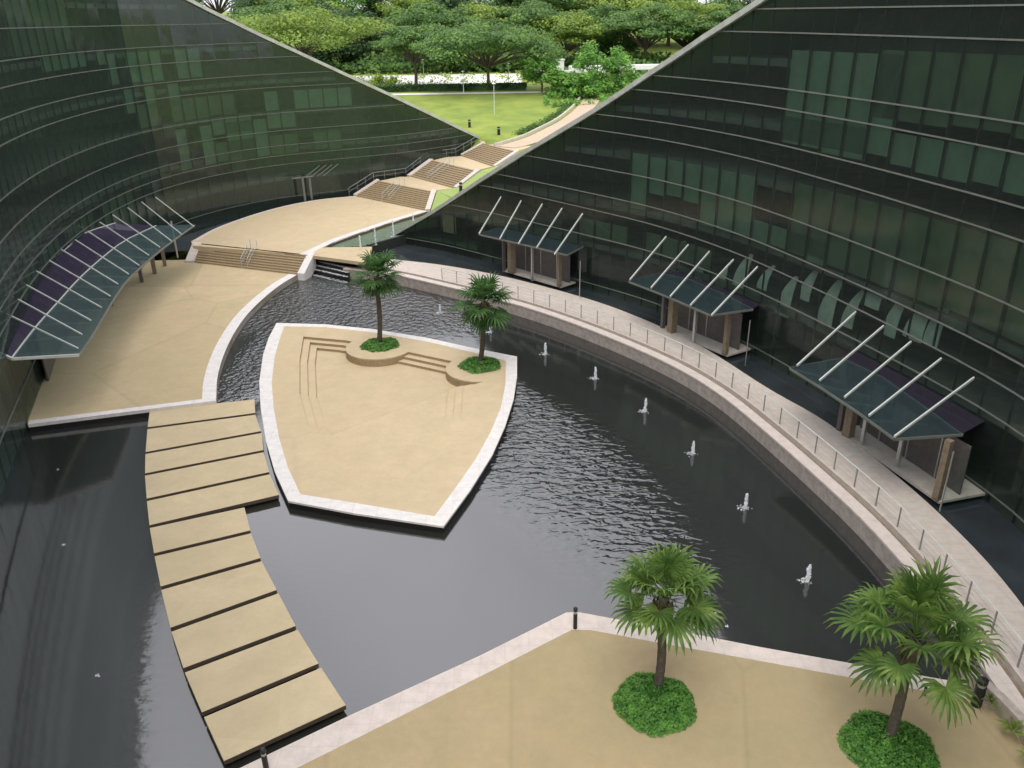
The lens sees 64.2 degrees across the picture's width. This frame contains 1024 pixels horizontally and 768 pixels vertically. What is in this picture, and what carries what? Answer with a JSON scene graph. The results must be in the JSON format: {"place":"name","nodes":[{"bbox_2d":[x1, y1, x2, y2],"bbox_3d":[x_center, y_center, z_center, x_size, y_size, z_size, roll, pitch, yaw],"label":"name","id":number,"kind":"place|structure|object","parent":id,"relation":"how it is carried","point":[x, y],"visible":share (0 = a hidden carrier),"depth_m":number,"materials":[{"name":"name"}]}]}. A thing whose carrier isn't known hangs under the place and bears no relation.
{"place":"outdoors","nodes":[
{"label":"outdoors","id":0,"kind":"place"},
{"bbox_2d":[27,260,297,422],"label":"plaza","id":1,"kind":"structure","parent":0,"point":[155,339],"depth_m":60.00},
{"bbox_2d":[29,412,149,431],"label":"pool wall","id":2,"kind":"structure","parent":1,"relation":"on","point":[85,422],"depth_m":49.08,"materials":[{"name":"black stone"}]},
{"bbox_2d":[0,197,194,387],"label":"entrance canopy","id":3,"kind":"object","parent":1,"relation":"on","point":[86,277],"visible":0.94,"depth_m":57.62,"materials":[{"name":"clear glass"}]},
{"bbox_2d":[28,399,215,426],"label":"kerb","id":4,"kind":"structure","parent":1,"relation":"on","point":[93,415],"depth_m":49.45,"materials":[{"name":"concrete"}]},
{"bbox_2d":[202,274,296,400],"bbox_3d":[-20.581,-4.329,63.419,2.901,0.532,28.093,-2,24,-2],"label":"coping","id":5,"kind":"object","parent":1,"relation":"on","point":[211,376],"visible":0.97,"depth_m":61.08,"materials":[{"name":"white stone"}]},
{"bbox_2d":[194,244,307,278],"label":"stairs","id":6,"kind":"structure","parent":1,"relation":"on","point":[288,263],"depth_m":78.04,"materials":[{"name":"stone"}]},
{"bbox_2d":[297,252,315,280],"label":"stair kerb","id":7,"kind":"structure","parent":6,"relation":"on","point":[307,269],"depth_m":76.30,"materials":[{"name":"concrete"}]},
{"bbox_2d":[160,220,234,252],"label":"moat","id":8,"kind":"structure","parent":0,"point":[183,243],"depth_m":86.53,"materials":[{"name":"liquid"}]},
{"bbox_2d":[191,197,425,254],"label":"plaza","id":9,"kind":"structure","parent":0,"point":[299,228],"depth_m":88.15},
{"bbox_2d":[312,247,371,264],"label":"bridge","id":10,"kind":"structure","parent":9,"relation":"on","point":[350,255],"depth_m":77.08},
{"bbox_2d":[301,210,426,254],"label":"coping","id":11,"kind":"object","parent":9,"relation":"on","point":[334,240],"visible":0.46,"depth_m":85.23,"materials":[{"name":"white stone"}]},
{"bbox_2d":[356,181,430,209],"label":"stairs","id":12,"kind":"structure","parent":9,"relation":"on","point":[412,197],"depth_m":98.84,"materials":[{"name":"stone"}]},
{"bbox_2d":[381,177,451,197],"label":"landing","id":13,"kind":"object","parent":9,"relation":"on","point":[413,182],"visible":0.35,"depth_m":101.42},
{"bbox_2d":[411,160,473,187],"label":"stairs","id":14,"kind":"structure","parent":13,"relation":"on","point":[452,176],"depth_m":103.03,"materials":[{"name":"stone"}]},
{"bbox_2d":[315,350,456,479],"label":"terrace floor","id":15,"kind":"structure","parent":0,"point":[386,422],"depth_m":50.65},
{"bbox_2d":[300,336,450,397],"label":"terrace risers","id":16,"kind":"object","parent":15,"relation":"on","point":[402,363],"visible":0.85,"depth_m":57.70,"materials":[{"name":"stone"}]},
{"bbox_2d":[308,344,461,481],"bbox_3d":[-8.695,1.127,51.416,12.478,0.001,20.324,-1,24,0],"label":"terrace step","id":17,"kind":"object","parent":16,"relation":"on","point":[331,446],"visible":0.8,"depth_m":49.26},
{"bbox_2d":[300,339,472,484],"bbox_3d":[-8.748,0.929,51.395,13.627,0.001,21.592,-1,24,0],"label":"terrace step","id":18,"kind":"object","parent":16,"relation":"on","point":[323,447],"visible":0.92,"depth_m":48.73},
{"bbox_2d":[346,334,413,366],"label":"planter platform","id":19,"kind":"structure","parent":15,"relation":"on","point":[356,354],"depth_m":57.82,"materials":[{"name":"stone"}]},
{"bbox_2d":[360,337,399,352],"bbox_3d":[-9.584,-2.956,59.234,2.960,0.400,2.974,-1,24,0],"label":"shrub bed","id":20,"kind":"object","parent":19,"relation":"on","point":[385,345],"visible":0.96,"depth_m":58.88,"materials":[{"name":"green plant"}]},
{"bbox_2d":[347,249,404,342],"bbox_3d":[-9.516,-6.026,57.973,4.274,7.027,3.941,-1,24,0],"label":"palm tree","id":21,"kind":"object","parent":20,"relation":"in","point":[376,264],"visible":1,"depth_m":57.16,"materials":[{"name":"green plant"}]},
{"bbox_2d":[272,326,505,515],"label":"island","id":22,"kind":"structure","parent":0,"point":[313,471],"depth_m":45.71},
{"bbox_2d":[446,355,505,386],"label":"planter platform","id":23,"kind":"structure","parent":22,"relation":"on","point":[456,376],"depth_m":54.17,"materials":[{"name":"stone"}]},
{"bbox_2d":[457,356,500,373],"bbox_3d":[-2.222,-1.402,55.531,3.082,0.405,3.073,-1,24,0],"label":"shrub bed","id":24,"kind":"object","parent":23,"relation":"on","point":[473,364],"visible":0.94,"depth_m":55.19,"materials":[{"name":"green plant"}]},
{"bbox_2d":[449,271,515,361],"bbox_3d":[-1.978,-4.351,54.497,4.690,6.625,5.209,-1,24,0],"label":"palm tree","id":25,"kind":"object","parent":22,"relation":"on","point":[483,289],"visible":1,"depth_m":53.55,"materials":[{"name":"green plant"}]},
{"bbox_2d":[275,381,516,532],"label":"island wall","id":26,"kind":"structure","parent":0,"point":[371,520],"depth_m":39.43,"materials":[{"name":"black stone"}]},
{"bbox_2d":[259,323,516,527],"bbox_3d":[-8.986,0.943,51.016,18.762,0.112,28.446,-1,24,0],"label":"island coping","id":27,"kind":"object","parent":26,"relation":"on","point":[442,517],"visible":1,"depth_m":44.66,"materials":[{"name":"concrete"}]},
{"bbox_2d":[332,216,480,250],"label":"pool","id":28,"kind":"structure","parent":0,"point":[435,235],"depth_m":84.62,"materials":[{"name":"grey liquid"}]},
{"bbox_2d":[158,4,705,345],"bbox_3d":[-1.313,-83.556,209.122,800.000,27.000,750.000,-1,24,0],"label":"ground","id":29,"kind":"structure","parent":0,"point":[515,111],"depth_m":132.95,"materials":[{"name":"green plant"}]},
{"bbox_2d":[194,0,240,13],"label":"rain tree","id":30,"kind":"object","parent":29,"relation":"on","point":[219,8],"visible":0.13,"depth_m":267.07,"materials":[{"name":"green plant"}]},
{"bbox_2d":[0,0,479,502],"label":"glass building","id":31,"kind":"structure","parent":29,"relation":"on","point":[199,116],"depth_m":87.68,"materials":[{"name":"glass"}]},
{"bbox_2d":[223,0,274,16],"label":"forest tree","id":32,"kind":"object","parent":29,"relation":"on","point":[239,4],"visible":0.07,"depth_m":222.43,"materials":[{"name":"green plant"}]},
{"bbox_2d":[227,0,324,43],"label":"rain tree","id":33,"kind":"object","parent":29,"relation":"on","point":[276,6],"visible":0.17,"depth_m":204.00,"materials":[{"name":"green plant"}]},
{"bbox_2d":[248,0,352,14],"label":"rain tree","id":34,"kind":"object","parent":29,"relation":"on","point":[308,3],"visible":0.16,"depth_m":225.99,"materials":[{"name":"green plant"}]},
{"bbox_2d":[230,6,394,55],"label":"rain tree","id":35,"kind":"object","parent":29,"relation":"on","point":[285,27],"visible":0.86,"depth_m":154.83,"materials":[{"name":"green plant"}]},
{"bbox_2d":[292,0,360,62],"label":"forest tree","id":36,"kind":"object","parent":29,"relation":"on","point":[348,52],"visible":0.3,"depth_m":194.38,"materials":[{"name":"green plant"}]},
{"bbox_2d":[323,0,374,43],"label":"forest tree","id":37,"kind":"object","parent":29,"relation":"on","point":[354,5],"visible":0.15,"depth_m":233.89,"materials":[{"name":"green plant"}]},
{"bbox_2d":[336,10,390,70],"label":"forest tree","id":38,"kind":"object","parent":29,"relation":"on","point":[365,49],"visible":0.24,"depth_m":201.84,"materials":[{"name":"green plant"}]},
{"bbox_2d":[353,0,397,35],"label":"forest tree","id":39,"kind":"object","parent":29,"relation":"on","point":[364,9],"visible":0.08,"depth_m":239.58,"materials":[{"name":"green plant"}]},
{"bbox_2d":[367,23,460,83],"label":"rain tree","id":40,"kind":"object","parent":29,"relation":"on","point":[398,39],"visible":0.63,"depth_m":152.03,"materials":[{"name":"green plant"}]},
{"bbox_2d":[372,0,471,21],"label":"rain tree","id":41,"kind":"object","parent":29,"relation":"on","point":[402,5],"visible":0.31,"depth_m":231.25,"materials":[{"name":"green plant"}]},
{"bbox_2d":[381,0,488,71],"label":"rain tree","id":42,"kind":"object","parent":29,"relation":"on","point":[441,15],"visible":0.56,"depth_m":190.84,"materials":[{"name":"green plant"}]},
{"bbox_2d":[353,70,528,84],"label":"verge plants","id":43,"kind":"object","parent":29,"relation":"on","point":[440,74],"visible":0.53,"depth_m":175.16,"materials":[{"name":"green plant"}]},
{"bbox_2d":[371,82,526,91],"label":"hedge","id":44,"kind":"object","parent":29,"relation":"on","point":[451,87],"visible":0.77,"depth_m":146.71,"materials":[{"name":"green plant"}]},
{"bbox_2d":[449,1,520,32],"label":"rain tree","id":45,"kind":"object","parent":29,"relation":"on","point":[482,11],"visible":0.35,"depth_m":198.20,"materials":[{"name":"green plant"}]},
{"bbox_2d":[462,144,513,165],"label":"stairs","id":46,"kind":"structure","parent":29,"relation":"on","point":[491,155],"depth_m":107.56,"materials":[{"name":"stone"}]},
{"bbox_2d":[409,20,569,82],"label":"rain tree","id":47,"kind":"object","parent":29,"relation":"on","point":[491,41],"visible":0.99,"depth_m":139.93,"materials":[{"name":"green plant"}]},
{"bbox_2d":[310,49,673,79],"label":"undergrowth","id":48,"kind":"object","parent":29,"relation":"on","point":[394,63],"visible":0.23,"depth_m":194.99,"materials":[{"name":"green plant"}]},
{"bbox_2d":[483,0,573,37],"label":"rain tree","id":49,"kind":"object","parent":29,"relation":"on","point":[535,9],"visible":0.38,"depth_m":192.30,"materials":[{"name":"green plant"}]},
{"bbox_2d":[520,58,561,90],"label":"young tree","id":50,"kind":"object","parent":29,"relation":"on","point":[549,69],"visible":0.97,"depth_m":140.58,"materials":[{"name":"green plant"}]},
{"bbox_2d":[494,84,587,145],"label":"kerb wall","id":51,"kind":"structure","parent":29,"relation":"on","point":[568,110],"depth_m":116.87,"materials":[{"name":"concrete"}]},
{"bbox_2d":[494,0,593,14],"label":"rain tree","id":52,"kind":"object","parent":29,"relation":"on","point":[564,5],"visible":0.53,"depth_m":227.76,"materials":[{"name":"green plant"}]},
{"bbox_2d":[511,96,578,134],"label":"planting strip","id":53,"kind":"object","parent":29,"relation":"on","point":[530,127],"visible":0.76,"depth_m":121.44,"materials":[{"name":"green plant"}]},
{"bbox_2d":[548,69,578,94],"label":"young tree","id":54,"kind":"object","parent":29,"relation":"on","point":[562,81],"visible":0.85,"depth_m":138.97,"materials":[{"name":"green plant"}]},
{"bbox_2d":[526,9,616,66],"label":"rain tree","id":55,"kind":"object","parent":29,"relation":"on","point":[575,23],"visible":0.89,"depth_m":187.86,"materials":[{"name":"green plant"}]},
{"bbox_2d":[541,83,627,107],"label":"ground cover","id":56,"kind":"object","parent":29,"relation":"on","point":[552,92],"visible":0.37,"depth_m":137.44,"materials":[{"name":"green plant"}]},
{"bbox_2d":[567,72,601,96],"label":"young tree","id":57,"kind":"object","parent":29,"relation":"on","point":[580,85],"visible":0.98,"depth_m":136.35,"materials":[{"name":"green plant"}]},
{"bbox_2d":[572,40,624,92],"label":"young tree","id":58,"kind":"object","parent":29,"relation":"on","point":[596,77],"visible":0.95,"depth_m":138.99,"materials":[{"name":"green plant"}]},
{"bbox_2d":[572,2,641,58],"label":"forest tree","id":59,"kind":"object","parent":29,"relation":"on","point":[627,44],"visible":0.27,"depth_m":196.91,"materials":[{"name":"green plant"}]},
{"bbox_2d":[600,52,641,88],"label":"young tree","id":60,"kind":"object","parent":29,"relation":"on","point":[618,80],"visible":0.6,"depth_m":141.85,"materials":[{"name":"green plant"}]},
{"bbox_2d":[574,0,670,39],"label":"rain tree","id":61,"kind":"object","parent":29,"relation":"on","point":[630,4],"visible":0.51,"depth_m":223.99,"materials":[{"name":"green plant"}]},
{"bbox_2d":[593,1,700,58],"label":"rain tree","id":62,"kind":"object","parent":29,"relation":"on","point":[640,23],"visible":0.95,"depth_m":184.87,"materials":[{"name":"green plant"}]},
{"bbox_2d":[635,0,736,46],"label":"rain tree","id":63,"kind":"object","parent":29,"relation":"on","point":[689,6],"visible":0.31,"depth_m":191.11,"materials":[{"name":"green plant"}]},
{"bbox_2d":[387,0,1023,532],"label":"glass building","id":64,"kind":"structure","parent":29,"relation":"on","point":[855,146],"depth_m":49.44,"materials":[{"name":"glass"}]},
{"bbox_2d":[367,234,406,255],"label":"pool end wall","id":65,"kind":"structure","parent":64,"relation":"attached to","point":[389,243],"depth_m":82.91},
{"bbox_2d":[479,196,583,298],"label":"entrance canopy","id":66,"kind":"object","parent":64,"relation":"attached to","point":[539,258],"visible":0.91,"depth_m":71.65,"materials":[{"name":"grey glass"}]},
{"bbox_2d":[628,236,759,365],"bbox_3d":[12.653,-5.913,57.081,5.212,5.906,11.822,-15,28,-28],"label":"entrance canopy","id":67,"kind":"object","parent":64,"relation":"attached to","point":[705,315],"visible":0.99,"depth_m":57.04,"materials":[{"name":"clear glass"}]},
{"bbox_2d":[732,254,753,288],"bbox_3d":[15.953,-7.904,56.562,0.528,2.400,1.386,-15,28,-29],"label":"curved screen","id":68,"kind":"object","parent":64,"relation":"on","point":[739,276],"visible":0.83,"depth_m":56.45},
{"bbox_2d":[775,276,798,317],"bbox_3d":[17.767,-5.769,52.920,0.528,2.700,1.386,-12,27,-24],"label":"curved screen","id":69,"kind":"object","parent":64,"relation":"on","point":[787,292],"visible":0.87,"depth_m":52.59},
{"bbox_2d":[800,270,818,301],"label":"curved screen","id":70,"kind":"object","parent":64,"relation":"on","point":[806,290],"visible":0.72,"depth_m":50.60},
{"bbox_2d":[817,280,841,326],"bbox_3d":[19.125,-5.050,49.209,0.528,3.000,1.386,-12,27,-23],"label":"curved screen","id":71,"kind":"object","parent":64,"relation":"attached to","point":[827,307],"visible":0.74,"depth_m":49.08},
{"bbox_2d":[840,290,863,328],"bbox_3d":[19.802,-4.467,47.441,0.527,2.400,1.162,-11,26,-21],"label":"curved screen","id":72,"kind":"object","parent":64,"relation":"on","point":[855,301],"visible":0.79,"depth_m":47.37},
{"bbox_2d":[864,284,886,310],"bbox_3d":[20.263,-5.125,45.583,0.528,1.700,1.386,-11,26,-22],"label":"curved screen","id":73,"kind":"object","parent":64,"relation":"on","point":[872,301],"visible":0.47,"depth_m":45.53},
{"bbox_2d":[789,311,987,511],"bbox_3d":[18.797,1.026,41.694,5.481,5.687,11.704,-7,25,-14],"label":"entrance canopy","id":74,"kind":"object","parent":64,"relation":"attached to","point":[909,430],"visible":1,"depth_m":40.62,"materials":[{"name":"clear glass"}]},
{"bbox_2d":[883,303,903,338],"bbox_3d":[20.839,-3.877,44.283,0.527,2.700,1.162,-10,26,-20],"label":"curved screen","id":75,"kind":"object","parent":64,"relation":"on","point":[893,317],"visible":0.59,"depth_m":44.33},
{"bbox_2d":[902,312,927,342],"bbox_3d":[21.305,-3.406,42.850,0.528,2.200,1.386,-11,26,-21],"label":"curved screen","id":76,"kind":"object","parent":64,"relation":"on","point":[918,325],"visible":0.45,"depth_m":42.76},
{"bbox_2d":[923,299,949,347],"bbox_3d":[21.710,-3.340,41.472,0.527,3.000,1.162,-10,26,-19],"label":"curved screen","id":77,"kind":"object","parent":64,"relation":"on","point":[928,337],"visible":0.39,"depth_m":41.72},
{"bbox_2d":[676,4,745,41],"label":"rain tree","id":78,"kind":"object","parent":29,"relation":"on","point":[721,15],"visible":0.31,"depth_m":185.44,"materials":[{"name":"green plant"}]},
{"bbox_2d":[356,73,521,84],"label":"road","id":79,"kind":"structure","parent":0,"point":[426,80],"depth_m":176.46,"materials":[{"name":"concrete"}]},
{"bbox_2d":[434,156,492,171],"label":"landing","id":80,"kind":"object","parent":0,"point":[464,162],"visible":0.35,"depth_m":105.91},
{"bbox_2d":[431,160,507,209],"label":"grass bank","id":81,"kind":"structure","parent":0,"point":[440,198],"depth_m":96.60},
{"bbox_2d":[0,275,956,767],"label":"water","id":82,"kind":"structure","parent":0,"point":[586,485],"depth_m":36.90,"materials":[{"name":"grey liquid"}]},
{"bbox_2d":[150,508,250,555],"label":"stepping slab","id":83,"kind":"structure","parent":82,"relation":"in","point":[184,534],"depth_m":38.07,"materials":[{"name":"beige stone"}]},
{"bbox_2d":[148,399,255,428],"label":"stepping slab","id":84,"kind":"structure","parent":82,"relation":"in","point":[188,415],"depth_m":49.50,"materials":[{"name":"concrete"}]},
{"bbox_2d":[146,415,260,453],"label":"stepping slab","id":85,"kind":"structure","parent":82,"relation":"in","point":[172,437],"depth_m":47.19,"materials":[{"name":"beige stone"}]},
{"bbox_2d":[145,433,263,474],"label":"stepping slab","id":86,"kind":"structure","parent":82,"relation":"in","point":[182,457],"depth_m":44.91,"materials":[{"name":"beige stone"}]},
{"bbox_2d":[145,452,268,500],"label":"stepping slab","id":87,"kind":"structure","parent":82,"relation":"in","point":[183,480],"depth_m":42.72,"materials":[{"name":"beige stone"}]},
{"bbox_2d":[155,533,260,589],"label":"stepping slab","id":88,"kind":"structure","parent":82,"relation":"in","point":[179,567],"depth_m":36.02,"materials":[{"name":"beige stone"}]},
{"bbox_2d":[147,474,278,527],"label":"stepping slab","id":89,"kind":"structure","parent":82,"relation":"in","point":[198,503],"depth_m":40.53,"materials":[{"name":"beige stone"}]},
{"bbox_2d":[161,561,276,630],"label":"stepping slab","id":90,"kind":"structure","parent":82,"relation":"in","point":[192,602],"depth_m":33.88,"materials":[{"name":"beige stone"}]},
{"bbox_2d":[172,593,295,671],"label":"stepping slab","id":91,"kind":"structure","parent":82,"relation":"in","point":[208,640],"depth_m":31.78,"materials":[{"name":"beige stone"}]},
{"bbox_2d":[185,630,318,715],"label":"stepping slab","id":92,"kind":"structure","parent":82,"relation":"in","point":[230,679],"depth_m":29.82,"materials":[{"name":"beige stone"}]},
{"bbox_2d":[204,668,345,764],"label":"stepping slab","id":93,"kind":"structure","parent":82,"relation":"in","point":[239,730],"depth_m":27.93,"materials":[{"name":"beige stone"}]},
{"bbox_2d":[343,270,1023,745],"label":"walkway wall","id":94,"kind":"structure","parent":82,"relation":"in","point":[855,524],"depth_m":50.47,"materials":[{"name":"concrete"}]},
{"bbox_2d":[343,267,1023,732],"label":"walkway coping","id":95,"kind":"object","parent":94,"relation":"on","point":[999,679],"visible":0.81,"depth_m":42.02,"materials":[{"name":"concrete"}]},
{"bbox_2d":[393,90,609,94],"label":"footpath","id":96,"kind":"structure","parent":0,"point":[469,93],"depth_m":143.81,"materials":[{"name":"concrete"}]},
{"bbox_2d":[500,93,602,147],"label":"path","id":97,"kind":"structure","parent":0,"point":[579,110],"depth_m":118.82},
{"bbox_2d":[298,630,1023,767],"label":"front plaza","id":98,"kind":"structure","parent":0,"point":[549,704],"depth_m":27.21,"materials":[{"name":"concrete"}]},
{"bbox_2d":[611,670,696,737],"bbox_3d":[4.846,10.766,27.834,2.894,0.453,2.951,-1,24,0],"label":"shrub bed","id":99,"kind":"object","parent":98,"relation":"on","point":[643,703],"visible":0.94,"depth_m":27.58,"materials":[{"name":"green plant"}]},
{"bbox_2d":[602,540,726,689],"bbox_3d":[4.956,7.808,27.408,4.003,6.240,3.592,-1,24,0],"label":"palm tree","id":100,"kind":"object","parent":98,"relation":"on","point":[686,579],"visible":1,"depth_m":26.36,"materials":[{"name":"green plant"}]},
{"bbox_2d":[836,709,940,767],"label":"shrub bed","id":101,"kind":"object","parent":98,"relation":"on","point":[864,741],"visible":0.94,"depth_m":25.98,"materials":[{"name":"green plant"}]},
{"bbox_2d":[822,554,1007,737],"bbox_3d":[12.342,8.336,25.284,5.016,6.831,4.289,20,32,39],"label":"palm tree","id":102,"kind":"object","parent":98,"relation":"on","point":[925,595],"visible":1,"depth_m":24.40,"materials":[{"name":"green plant"}]},
{"bbox_2d":[970,676,988,708],"bbox_3d":[15.735,10.366,27.459,0.338,1.170,0.347,-1,24,0],"label":"bollard","id":103,"kind":"object","parent":98,"relation":"on","point":[980,691],"visible":0.82,"depth_m":27.30,"materials":[{"name":"black metal"}]},
{"bbox_2d":[957,668,1023,743],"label":"planter wall","id":104,"kind":"structure","parent":98,"relation":"on","point":[1007,705],"depth_m":27.07,"materials":[{"name":"stone"}]},
{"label":"front pool wall","id":105,"kind":"structure","parent":98,"relation":"on","visible":0},
{"bbox_2d":[241,612,965,767],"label":"front coping","id":106,"kind":"object","parent":105,"relation":"on","point":[325,740],"visible":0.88,"depth_m":29.31,"materials":[{"name":"concrete"}]},
{"bbox_2d":[379,244,1023,606],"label":"moat","id":107,"kind":"structure","parent":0,"point":[991,535],"depth_m":48.53,"materials":[{"name":"liquid"}]},
{"bbox_2d":[385,259,1023,690],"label":"walkway","id":108,"kind":"structure","parent":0,"point":[961,551],"depth_m":42.23,"materials":[{"name":"concrete"}]},
{"bbox_2d":[441,268,1023,667],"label":"railing","id":109,"kind":"object","parent":108,"relation":"on","point":[970,584],"visible":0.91,"depth_m":40.67,"materials":[{"name":"metal"}]},
{"bbox_2d":[727,391,1023,697],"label":"drain channel","id":110,"kind":"object","parent":108,"relation":"in","point":[1012,679],"visible":0.07,"depth_m":35.29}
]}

